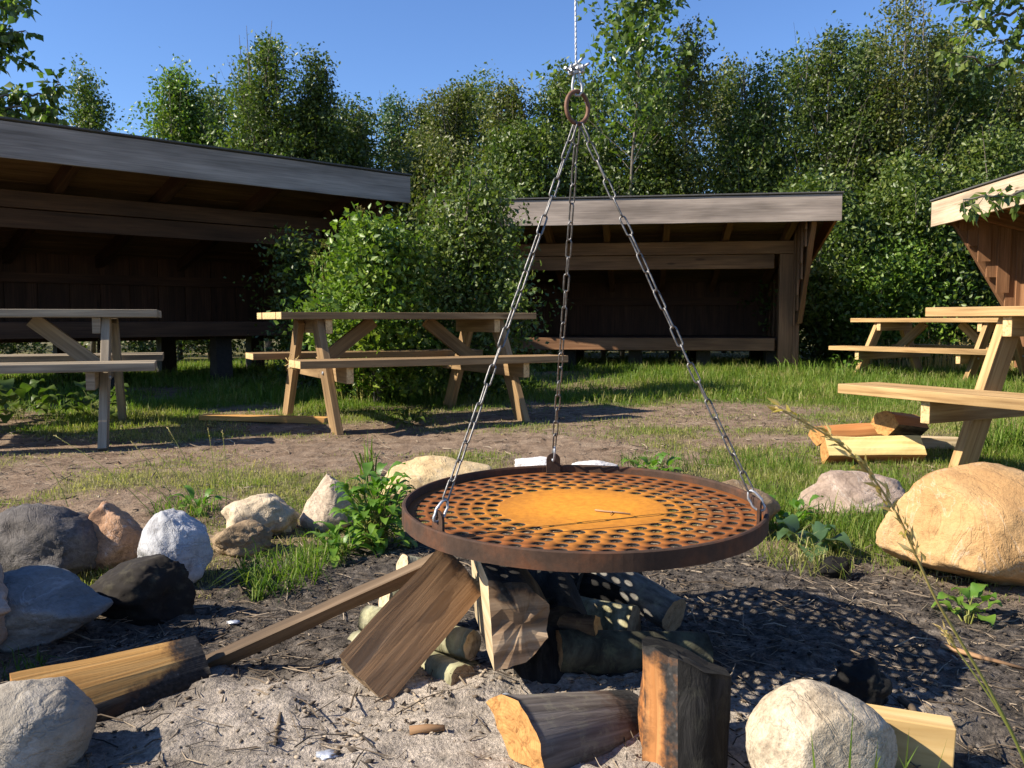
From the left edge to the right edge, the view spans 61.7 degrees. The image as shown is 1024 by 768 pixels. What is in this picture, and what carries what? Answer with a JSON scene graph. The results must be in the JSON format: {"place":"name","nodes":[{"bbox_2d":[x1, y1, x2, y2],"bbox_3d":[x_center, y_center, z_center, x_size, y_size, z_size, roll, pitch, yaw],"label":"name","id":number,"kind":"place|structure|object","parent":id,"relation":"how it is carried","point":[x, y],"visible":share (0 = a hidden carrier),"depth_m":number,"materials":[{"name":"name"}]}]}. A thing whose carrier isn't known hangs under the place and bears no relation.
{"place":"outdoors","nodes":[
{"label":"outdoors","id":0,"kind":"place"},
{"bbox_2d":[0,328,1023,767],"bbox_3d":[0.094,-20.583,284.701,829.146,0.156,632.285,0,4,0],"label":"ground","id":1,"kind":"structure","parent":0,"point":[444,748],"depth_m":2.00,"materials":[{"name":"soil"}]},
{"bbox_2d":[0,378,78,422],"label":"weed","id":2,"kind":"object","parent":1,"relation":"on","point":[8,391],"visible":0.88,"depth_m":5.93,"materials":[{"name":"green plant"}]},
{"bbox_2d":[0,0,79,125],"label":"birch tree","id":3,"kind":"object","parent":1,"relation":"on","point":[14,41],"visible":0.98,"depth_m":9.35,"materials":[{"name":"green plant"}]},
{"bbox_2d":[0,676,97,767],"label":"boulder","id":4,"kind":"object","parent":1,"relation":"on","point":[47,722],"visible":1,"depth_m":1.29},
{"bbox_2d":[0,503,98,576],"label":"boulder","id":5,"kind":"object","parent":1,"relation":"on","point":[62,537],"visible":0.69,"depth_m":2.24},
{"bbox_2d":[0,564,113,652],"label":"boulder","id":6,"kind":"object","parent":1,"relation":"on","point":[48,603],"visible":0.91,"depth_m":1.83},
{"bbox_2d":[0,309,163,450],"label":"picnic table","id":7,"kind":"object","parent":1,"relation":"on","point":[103,367],"visible":0.95,"depth_m":4.90,"materials":[{"name":"grey wood"}]},
{"bbox_2d":[42,381,129,418],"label":"weed","id":8,"kind":"object","parent":1,"relation":"on","point":[89,399],"visible":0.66,"depth_m":6.00,"materials":[{"name":"green plant"}]},
{"bbox_2d":[57,52,124,352],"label":"tree","id":9,"kind":"object","parent":1,"relation":"on","point":[85,116],"visible":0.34,"depth_m":15.51,"materials":[{"name":"green plant"}]},
{"bbox_2d":[10,635,210,721],"bbox_3d":[-0.711,0.542,1.546,0.321,0.109,0.108,-4,6,-44],"label":"split log","id":10,"kind":"object","parent":1,"relation":"on","point":[116,684],"visible":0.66,"depth_m":1.55,"materials":[{"name":"brown wood"}]},
{"bbox_2d":[88,501,142,572],"bbox_3d":[-1.136,0.441,2.428,0.175,0.218,0.193,-4,6,-43],"label":"boulder","id":11,"kind":"object","parent":1,"relation":"on","point":[117,530],"visible":0.59,"depth_m":2.37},
{"bbox_2d":[90,554,195,625],"bbox_3d":[-0.892,0.499,2.044,0.266,0.185,0.146,0,4,0],"label":"dark boulder","id":12,"kind":"object","parent":1,"relation":"on","point":[152,590],"visible":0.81,"depth_m":2.01,"materials":[{"name":"dark grey rock"}]},
{"bbox_2d":[94,339,238,359],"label":"hedge shrub","id":13,"kind":"object","parent":1,"relation":"on","point":[142,347],"visible":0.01,"depth_m":14.19,"materials":[{"name":"green plant"}]},
{"bbox_2d":[115,53,226,358],"bbox_3d":[-5.833,-3.094,14.956,1.978,5.422,2.167,-1,4,-15],"label":"young tree","id":14,"kind":"object","parent":1,"relation":"on","point":[178,82],"visible":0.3,"depth_m":14.62,"materials":[{"name":"green plant"}]},
{"bbox_2d":[137,508,212,582],"bbox_3d":[-0.899,0.450,2.282,0.208,0.238,0.176,0,4,0],"label":"boulder","id":15,"kind":"object","parent":1,"relation":"on","point":[181,536],"visible":0.65,"depth_m":2.23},
{"bbox_2d":[143,60,245,358],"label":"hedge shrub","id":16,"kind":"object","parent":1,"relation":"on","point":[194,111],"visible":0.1,"depth_m":14.71,"materials":[{"name":"green plant"}]},
{"bbox_2d":[0,116,411,388],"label":"log shelter","id":17,"kind":"object","parent":1,"relation":"on","point":[173,231],"visible":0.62,"depth_m":8.95,"materials":[{"name":"wood"}]},
{"bbox_2d":[193,65,251,147],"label":"tall tree","id":18,"kind":"object","parent":1,"relation":"on","point":[209,91],"visible":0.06,"depth_m":16.39,"materials":[{"name":"green plant"}]},
{"bbox_2d":[210,519,272,557],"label":"boulder","id":19,"kind":"object","parent":1,"relation":"on","point":[239,534],"visible":0.98,"depth_m":2.54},
{"bbox_2d":[179,23,315,361],"bbox_3d":[-3.824,-2.982,13.815,2.949,5.372,2.462,-3,5,-33],"label":"tall tree","id":20,"kind":"object","parent":1,"relation":"on","point":[254,106],"visible":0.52,"depth_m":13.40,"materials":[{"name":"green plant"}]},
{"bbox_2d":[221,493,299,535],"bbox_3d":[-0.807,0.432,2.766,0.224,0.158,0.192,-3,5,-34],"label":"boulder","id":21,"kind":"object","parent":1,"relation":"on","point":[275,513],"visible":0.67,"depth_m":2.71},
{"bbox_2d":[199,414,327,423],"bbox_3d":[-1.689,0.236,5.862,0.911,0.041,0.125,1,4,10],"label":"loose board","id":22,"kind":"object","parent":1,"relation":"on","point":[277,418],"visible":0.93,"depth_m":5.82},
{"bbox_2d":[223,218,336,391],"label":"dark shrub","id":23,"kind":"object","parent":1,"relation":"on","point":[296,258],"visible":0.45,"depth_m":7.90,"materials":[{"name":"green plant"}]},
{"bbox_2d":[208,533,358,605],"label":"grass tuft","id":24,"kind":"object","parent":1,"relation":"on","point":[295,572],"visible":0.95,"depth_m":2.31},
{"bbox_2d":[266,524,359,566],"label":"grass tuft","id":25,"kind":"object","parent":1,"relation":"on","point":[320,554],"visible":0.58,"depth_m":2.50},
{"bbox_2d":[244,78,387,350],"bbox_3d":[-3.430,-2.772,14.613,3.196,4.820,3.470,-4,6,-44],"label":"hedge shrub","id":26,"kind":"object","parent":1,"relation":"on","point":[336,159],"visible":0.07,"depth_m":13.85,"materials":[{"name":"green plant"}]},
{"bbox_2d":[205,552,433,667],"bbox_3d":[-0.367,0.453,1.716,0.482,0.237,0.039,0,4,-6],"label":"batten","id":27,"kind":"object","parent":1,"relation":"on","point":[289,627],"visible":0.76,"depth_m":1.71,"materials":[{"name":"brown wood"}]},
{"bbox_2d":[279,41,364,164],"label":"narrow tree","id":28,"kind":"object","parent":1,"relation":"on","point":[321,89],"visible":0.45,"depth_m":13.77,"materials":[{"name":"green plant"}]},
{"bbox_2d":[300,474,354,532],"bbox_3d":[-0.611,0.412,2.873,0.199,0.225,0.159,0,4,0],"label":"boulder","id":29,"kind":"object","parent":1,"relation":"on","point":[321,503],"visible":0.54,"depth_m":2.81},
{"bbox_2d":[303,521,376,568],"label":"weed","id":30,"kind":"object","parent":1,"relation":"on","point":[334,542],"visible":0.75,"depth_m":2.54,"materials":[{"name":"green plant"}]},
{"bbox_2d":[301,206,406,401],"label":"spiked shrub","id":31,"kind":"object","parent":1,"relation":"on","point":[359,385],"visible":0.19,"depth_m":7.22,"materials":[{"name":"green plant"}]},
{"bbox_2d":[266,201,456,404],"bbox_3d":[-1.140,-0.638,7.174,1.387,1.719,1.664,2,5,25],"label":"bright shrub","id":32,"kind":"object","parent":1,"relation":"on","point":[375,262],"visible":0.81,"depth_m":6.89,"materials":[{"name":"green plant"}]},
{"bbox_2d":[333,92,391,224],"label":"tree","id":33,"kind":"object","parent":1,"relation":"on","point":[362,130],"visible":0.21,"depth_m":14.57,"materials":[{"name":"green plant"}]},
{"bbox_2d":[332,92,395,216],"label":"tall tree","id":34,"kind":"object","parent":1,"relation":"on","point":[342,109],"visible":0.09,"depth_m":17.55,"materials":[{"name":"green plant"}]},
{"bbox_2d":[329,461,420,555],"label":"weed","id":35,"kind":"object","parent":1,"relation":"on","point":[373,511],"visible":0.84,"depth_m":2.61,"materials":[{"name":"green plant"}]},
{"bbox_2d":[369,85,413,211],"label":"willow tree","id":36,"kind":"object","parent":1,"relation":"on","point":[391,109],"visible":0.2,"depth_m":18.50,"materials":[{"name":"green plant"}]},
{"bbox_2d":[371,95,439,227],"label":"tall tree","id":37,"kind":"object","parent":1,"relation":"on","point":[417,116],"visible":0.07,"depth_m":18.50,"materials":[{"name":"green plant"}]},
{"bbox_2d":[370,138,441,337],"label":"hedge shrub","id":38,"kind":"object","parent":1,"relation":"on","point":[408,165],"visible":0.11,"depth_m":14.17,"materials":[{"name":"green plant"}]},
{"bbox_2d":[246,312,567,434],"bbox_3d":[-0.796,-0.101,6.110,1.844,0.811,1.574,-2,5,-28],"label":"picnic table","id":39,"kind":"object","parent":1,"relation":"on","point":[329,368],"visible":0.88,"depth_m":5.89,"materials":[{"name":"brown wood"}]},
{"bbox_2d":[339,550,480,700],"bbox_3d":[-0.195,0.448,1.634,0.296,0.268,0.099,-3,5,-38],"label":"split log","id":40,"kind":"object","parent":1,"relation":"on","point":[396,642],"visible":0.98,"depth_m":1.61,"materials":[{"name":"brown wood"}]},
{"bbox_2d":[347,630,475,685],"bbox_3d":[-0.213,0.566,1.763,0.074,0.100,0.396,-4,6,-41],"label":"birch log","id":41,"kind":"object","parent":1,"relation":"on","point":[442,666],"visible":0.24,"depth_m":1.63,"materials":[{"name":"beige wood"}]},
{"bbox_2d":[358,605,480,660],"bbox_3d":[-0.194,0.512,1.774,0.275,0.067,0.062,3,5,31],"label":"birch log","id":42,"kind":"object","parent":41,"relation":"on","point":[461,642],"visible":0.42,"depth_m":1.70,"materials":[{"name":"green wood"}]},
{"bbox_2d":[376,455,493,504],"bbox_3d":[-0.300,0.373,3.284,0.473,0.199,0.284,0,4,0],"label":"boulder","id":43,"kind":"object","parent":1,"relation":"on","point":[421,471],"visible":0.26,"depth_m":3.20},
{"bbox_2d":[395,121,486,348],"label":"hedge shrub","id":44,"kind":"object","parent":1,"relation":"on","point":[444,146],"visible":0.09,"depth_m":13.71,"materials":[{"name":"green plant"}]},
{"bbox_2d":[389,80,493,213],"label":"broad tree","id":45,"kind":"object","parent":1,"relation":"on","point":[454,105],"visible":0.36,"depth_m":16.49,"materials":[{"name":"green plant"}]},
{"bbox_2d":[391,59,502,174],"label":"tall tree","id":46,"kind":"object","parent":1,"relation":"on","point":[474,79],"visible":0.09,"depth_m":17.40,"materials":[{"name":"green plant"}]},
{"bbox_2d":[379,149,572,399],"bbox_3d":[-0.401,-0.935,7.676,1.963,2.254,1.970,0,4,0],"label":"shrub","id":47,"kind":"object","parent":1,"relation":"on","point":[471,263],"visible":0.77,"depth_m":7.32,"materials":[{"name":"green plant"}]},
{"bbox_2d":[439,70,539,192],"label":"olive tree","id":48,"kind":"object","parent":1,"relation":"on","point":[513,105],"visible":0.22,"depth_m":14.45,"materials":[{"name":"green plant"}]},
{"bbox_2d":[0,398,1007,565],"bbox_3d":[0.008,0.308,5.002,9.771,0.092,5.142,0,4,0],"label":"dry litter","id":49,"kind":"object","parent":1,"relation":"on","point":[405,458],"visible":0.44,"depth_m":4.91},
{"bbox_2d":[471,538,549,670],"bbox_3d":[-0.011,0.422,1.694,0.114,0.175,0.315,-1,4,-9],"label":"split log","id":50,"kind":"object","parent":1,"relation":"on","point":[512,607],"visible":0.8,"depth_m":1.55,"materials":[{"name":"brown wood"}]},
{"bbox_2d":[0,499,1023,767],"bbox_3d":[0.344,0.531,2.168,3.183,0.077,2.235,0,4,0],"label":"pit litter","id":51,"kind":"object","parent":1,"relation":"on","point":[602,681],"visible":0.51,"depth_m":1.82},
{"bbox_2d":[449,111,589,354],"bbox_3d":[0.182,-2.382,13.898,2.780,4.069,2.873,2,5,25],"label":"hedge shrub","id":52,"kind":"object","parent":1,"relation":"on","point":[536,151],"visible":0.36,"depth_m":13.57,"materials":[{"name":"green plant"}]},
{"bbox_2d":[513,598,563,683],"bbox_3d":[0.053,0.519,1.693,0.118,0.195,0.177,0,4,0],"label":"charred log","id":53,"kind":"object","parent":1,"relation":"on","point":[541,665],"visible":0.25,"depth_m":1.63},
{"bbox_2d":[479,56,620,354],"bbox_3d":[0.751,-3.024,14.716,2.076,5.188,2.498,-3,5,-31],"label":"leafy tree","id":54,"kind":"object","parent":1,"relation":"on","point":[556,110],"visible":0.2,"depth_m":14.48,"materials":[{"name":"green plant"}]},
{"bbox_2d":[527,569,586,629],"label":"charred log","id":55,"kind":"object","parent":1,"relation":"on","point":[560,589],"visible":0.35,"depth_m":1.77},
{"bbox_2d":[486,690,638,767],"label":"split log","id":56,"kind":"object","parent":1,"relation":"on","point":[560,730],"visible":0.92,"depth_m":1.34,"materials":[{"name":"brown wood"}]},
{"bbox_2d":[541,63,637,190],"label":"tall tree","id":57,"kind":"object","parent":1,"relation":"on","point":[596,91],"visible":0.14,"depth_m":16.54,"materials":[{"name":"green plant"}]},
{"bbox_2d":[560,127,657,357],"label":"hedge shrub","id":58,"kind":"object","parent":1,"relation":"on","point":[590,183],"visible":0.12,"depth_m":13.77,"materials":[{"name":"green plant"}]},
{"bbox_2d":[581,596,640,630],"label":"birch log","id":59,"kind":"object","parent":1,"relation":"on","point":[617,616],"visible":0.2,"depth_m":1.79,"materials":[{"name":"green wood"}]},
{"bbox_2d":[579,572,642,619],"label":"charred log","id":60,"kind":"object","parent":1,"relation":"on","point":[593,586],"visible":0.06,"depth_m":1.92,"materials":[{"name":"black wood"}]},
{"bbox_2d":[527,0,716,358],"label":"poplar","id":61,"kind":"object","parent":1,"relation":"on","point":[635,16],"visible":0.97,"depth_m":13.22,"materials":[{"name":"green plant"}]},
{"bbox_2d":[556,630,712,673],"bbox_3d":[0.237,0.533,1.703,0.326,0.123,0.091,-1,4,-15],"label":"birch log","id":62,"kind":"object","parent":1,"relation":"on","point":[609,651],"visible":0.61,"depth_m":1.66,"materials":[{"name":"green wood"}]},
{"bbox_2d":[557,612,602,636],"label":"split log","id":63,"kind":"object","parent":62,"relation":"on","point":[591,625],"visible":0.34,"depth_m":1.67,"materials":[{"name":"brown wood"}]},
{"bbox_2d":[593,572,685,630],"bbox_3d":[0.272,0.464,1.920,0.087,0.136,0.244,-4,6,-44],"label":"birch log","id":64,"kind":"object","parent":1,"relation":"on","point":[660,606],"visible":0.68,"depth_m":1.86,"materials":[{"name":"grey wood"}]},
{"bbox_2d":[442,191,843,369],"bbox_3d":[1.619,-1.122,11.183,4.424,2.194,3.150,1,4,9],"label":"log shelter","id":65,"kind":"object","parent":1,"relation":"on","point":[706,256],"visible":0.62,"depth_m":10.55,"materials":[{"name":"wood"}]},
{"bbox_2d":[599,56,714,351],"bbox_3d":[2.580,-3.548,16.806,2.875,5.941,3.144,2,5,28],"label":"tall tree","id":66,"kind":"object","parent":1,"relation":"on","point":[645,102],"visible":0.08,"depth_m":16.52,"materials":[{"name":"green plant"}]},
{"bbox_2d":[607,120,737,357],"bbox_3d":[2.670,-2.373,14.196,2.876,3.988,2.998,-2,5,-23],"label":"hedge shrub","id":67,"kind":"object","parent":1,"relation":"on","point":[649,169],"visible":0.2,"depth_m":13.84,"materials":[{"name":"green plant"}]},
{"bbox_2d":[627,13,738,356],"bbox_3d":[2.768,-3.192,14.053,2.075,5.621,2.131,0,4,0],"label":"sparse tree","id":68,"kind":"object","parent":1,"relation":"on","point":[703,85],"visible":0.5,"depth_m":13.81,"materials":[{"name":"green plant"}]},
{"bbox_2d":[638,636,731,767],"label":"scorched stump","id":69,"kind":"object","parent":1,"relation":"on","point":[684,703],"visible":0.98,"depth_m":1.30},
{"bbox_2d":[693,479,780,534],"bbox_3d":[0.724,0.415,2.770,0.267,0.224,0.187,0,4,0],"label":"boulder","id":70,"kind":"object","parent":1,"relation":"on","point":[772,505],"visible":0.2,"depth_m":2.71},
{"bbox_2d":[680,117,809,355],"bbox_3d":[3.924,-2.317,14.138,2.568,3.891,2.574,2,5,21],"label":"hedge shrub","id":71,"kind":"object","parent":1,"relation":"on","point":[750,177],"visible":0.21,"depth_m":13.61,"materials":[{"name":"green plant"}]},
{"bbox_2d":[669,47,821,352],"bbox_3d":[3.972,-3.413,16.299,2.969,5.753,3.400,-4,6,-40],"label":"tall tree","id":72,"kind":"object","parent":1,"relation":"on","point":[728,68],"visible":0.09,"depth_m":16.03,"materials":[{"name":"green plant"}]},
{"bbox_2d":[697,441,815,473],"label":"grass tuft","id":73,"kind":"object","parent":1,"relation":"on","point":[748,459],"visible":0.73,"depth_m":3.94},
{"bbox_2d":[695,47,828,192],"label":"bushy tree","id":74,"kind":"object","parent":1,"relation":"on","point":[754,114],"visible":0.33,"depth_m":14.04,"materials":[{"name":"green plant"}]},
{"bbox_2d":[749,523,870,578],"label":"grass tuft","id":75,"kind":"object","parent":1,"relation":"on","point":[800,555],"visible":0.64,"depth_m":2.44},
{"bbox_2d":[761,31,863,200],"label":"tall tree","id":76,"kind":"object","parent":1,"relation":"on","point":[794,63],"visible":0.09,"depth_m":15.91,"materials":[{"name":"green plant"}]},
{"bbox_2d":[776,514,851,561],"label":"weed","id":77,"kind":"object","parent":1,"relation":"on","point":[819,529],"visible":0.73,"depth_m":2.52,"materials":[{"name":"green plant"}]},
{"bbox_2d":[734,161,899,364],"bbox_3d":[4.248,-1.597,11.721,2.555,2.867,2.857,0,4,0],"label":"hedge shrub","id":78,"kind":"object","parent":1,"relation":"on","point":[841,241],"visible":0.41,"depth_m":11.35,"materials":[{"name":"green plant"}]},
{"bbox_2d":[745,679,897,767],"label":"boulder","id":79,"kind":"object","parent":1,"relation":"on","point":[785,722],"visible":0.99,"depth_m":1.21,"materials":[{"name":"stone"}]},
{"bbox_2d":[817,556,849,577],"bbox_3d":[0.888,0.506,2.367,0.095,0.067,0.067,0,4,0],"label":"charred lump","id":80,"kind":"object","parent":1,"relation":"on","point":[832,570],"visible":0.88,"depth_m":2.35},
{"bbox_2d":[777,491,893,553],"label":"grass tuft","id":81,"kind":"object","parent":1,"relation":"on","point":[877,520],"visible":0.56,"depth_m":2.79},
{"bbox_2d":[808,423,884,445],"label":"split log","id":82,"kind":"object","parent":1,"relation":"on","point":[858,430],"visible":0.42,"depth_m":4.25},
{"bbox_2d":[870,411,928,435],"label":"split log","id":83,"kind":"object","parent":82,"relation":"on","point":[887,423],"visible":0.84,"depth_m":4.14,"materials":[{"name":"brown wood"}]},
{"bbox_2d":[756,10,946,354],"bbox_3d":[5.294,-3.069,13.851,3.037,5.516,2.736,0,4,0],"label":"dense tree","id":84,"kind":"object","parent":1,"relation":"on","point":[829,60],"visible":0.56,"depth_m":13.38,"materials":[{"name":"green plant"}]},
{"bbox_2d":[798,470,904,520],"bbox_3d":[1.207,0.404,3.041,0.324,0.185,0.281,-3,5,-35],"label":"boulder","id":85,"kind":"object","parent":1,"relation":"on","point":[848,485],"visible":0.66,"depth_m":3.00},
{"bbox_2d":[830,657,892,705],"bbox_3d":[0.622,0.540,1.529,0.104,0.107,0.073,0,4,0],"label":"charred lump","id":86,"kind":"object","parent":1,"relation":"on","point":[867,681],"visible":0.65,"depth_m":1.51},
{"bbox_2d":[792,15,937,178],"bbox_3d":[6.532,-3.536,15.729,3.128,6.215,2.835,-3,5,-33],"label":"tall tree","id":87,"kind":"object","parent":1,"relation":"on","point":[864,65],"visible":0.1,"depth_m":15.48,"materials":[{"name":"green plant"}]},
{"bbox_2d":[820,435,926,463],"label":"split log","id":88,"kind":"object","parent":1,"relation":"on","point":[897,448],"visible":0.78,"depth_m":4.06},
{"bbox_2d":[766,398,1023,762],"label":"seed grass","id":89,"kind":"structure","parent":1,"relation":"on","point":[864,466],"depth_m":0.75,"materials":[{"name":"plant"}]},
{"bbox_2d":[810,231,981,367],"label":"hedge shrub","id":90,"kind":"object","parent":1,"relation":"on","point":[903,275],"visible":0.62,"depth_m":11.21,"materials":[{"name":"green plant"}]},
{"bbox_2d":[821,141,991,364],"bbox_3d":[5.446,-1.781,12.112,2.585,3.201,2.916,0,4,0],"label":"hedge shrub","id":91,"kind":"object","parent":1,"relation":"on","point":[909,197],"visible":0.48,"depth_m":11.57,"materials":[{"name":"green plant"}]},
{"bbox_2d":[823,0,996,236],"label":"tall sparse tree","id":92,"kind":"object","parent":1,"relation":"on","point":[915,90],"visible":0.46,"depth_m":13.25,"materials":[{"name":"green plant"}]},
{"bbox_2d":[866,703,956,767],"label":"log","id":93,"kind":"object","parent":1,"relation":"on","point":[931,736],"visible":0.38,"depth_m":1.31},
{"bbox_2d":[829,318,1023,381],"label":"picnic table","id":94,"kind":"object","parent":1,"relation":"on","point":[973,356],"visible":0.69,"depth_m":9.24,"materials":[{"name":"brown wood"}]},
{"bbox_2d":[838,306,1023,467],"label":"picnic table","id":95,"kind":"object","parent":1,"relation":"on","point":[981,405],"visible":0.94,"depth_m":3.90,"materials":[{"name":"brown wood"}]},
{"bbox_2d":[876,462,1023,585],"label":"boulder","id":96,"kind":"object","parent":1,"relation":"on","point":[966,520],"visible":0.88,"depth_m":2.22,"materials":[{"name":"stone"}]},
{"bbox_2d":[889,11,1013,182],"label":"tall tree","id":97,"kind":"object","parent":1,"relation":"on","point":[959,32],"visible":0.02,"depth_m":15.34,"materials":[{"name":"green plant"}]},
{"bbox_2d":[913,146,1002,361],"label":"hedge shrub","id":98,"kind":"object","parent":1,"relation":"on","point":[990,299],"visible":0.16,"depth_m":11.88,"materials":[{"name":"green plant"}]},
{"bbox_2d":[899,46,1023,194],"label":"edge tree","id":99,"kind":"object","parent":1,"relation":"on","point":[975,99],"visible":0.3,"depth_m":13.63,"materials":[{"name":"green plant"}]},
{"bbox_2d":[931,582,1002,625],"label":"weed","id":100,"kind":"object","parent":1,"relation":"on","point":[973,590],"visible":1,"depth_m":2.03,"materials":[{"name":"green plant"}]},
{"bbox_2d":[930,170,1023,366],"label":"log shelter","id":101,"kind":"object","parent":1,"relation":"on","point":[994,244],"visible":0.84,"depth_m":9.73,"materials":[{"name":"wood"}]},
{"bbox_2d":[930,112,1023,338],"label":"hedge shrub","id":102,"kind":"object","parent":1,"relation":"on","point":[994,160],"visible":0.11,"depth_m":12.63,"materials":[{"name":"green plant"}]},
{"bbox_2d":[934,0,1023,225],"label":"alder tree","id":103,"kind":"object","parent":1,"relation":"on","point":[1014,39],"visible":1,"depth_m":7.36,"materials":[{"name":"green plant"}]},
{"bbox_2d":[939,417,1023,454],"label":"grass tuft","id":104,"kind":"object","parent":1,"relation":"on","point":[1001,433],"visible":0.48,"depth_m":4.44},
{"bbox_2d":[967,55,1023,171],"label":"fir like tree","id":105,"kind":"object","parent":1,"relation":"on","point":[1018,117],"visible":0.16,"depth_m":13.60,"materials":[{"name":"green plant"}]},
{"bbox_2d":[0,353,1023,605],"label":"grass","id":106,"kind":"structure","parent":0,"point":[724,379],"depth_m":6.99,"materials":[{"name":"plant"}]},
{"bbox_2d":[0,0,1023,227],"label":"sky","id":107,"kind":"structure","parent":0,"point":[410,46],"materials":[{"name":"blue"}]},
{"bbox_2d":[564,0,589,96],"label":"rope","id":108,"kind":"object","parent":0,"point":[574,69],"visible":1,"depth_m":1.64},
{"bbox_2d":[402,89,768,572],"bbox_3d":[0.140,-0.147,1.684,0.715,0.845,0.716,0,4,0],"label":"hanging grill","id":109,"kind":"object","parent":108,"relation":"hanging from","point":[569,512],"visible":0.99,"depth_m":1.62,"materials":[{"name":"metal"}]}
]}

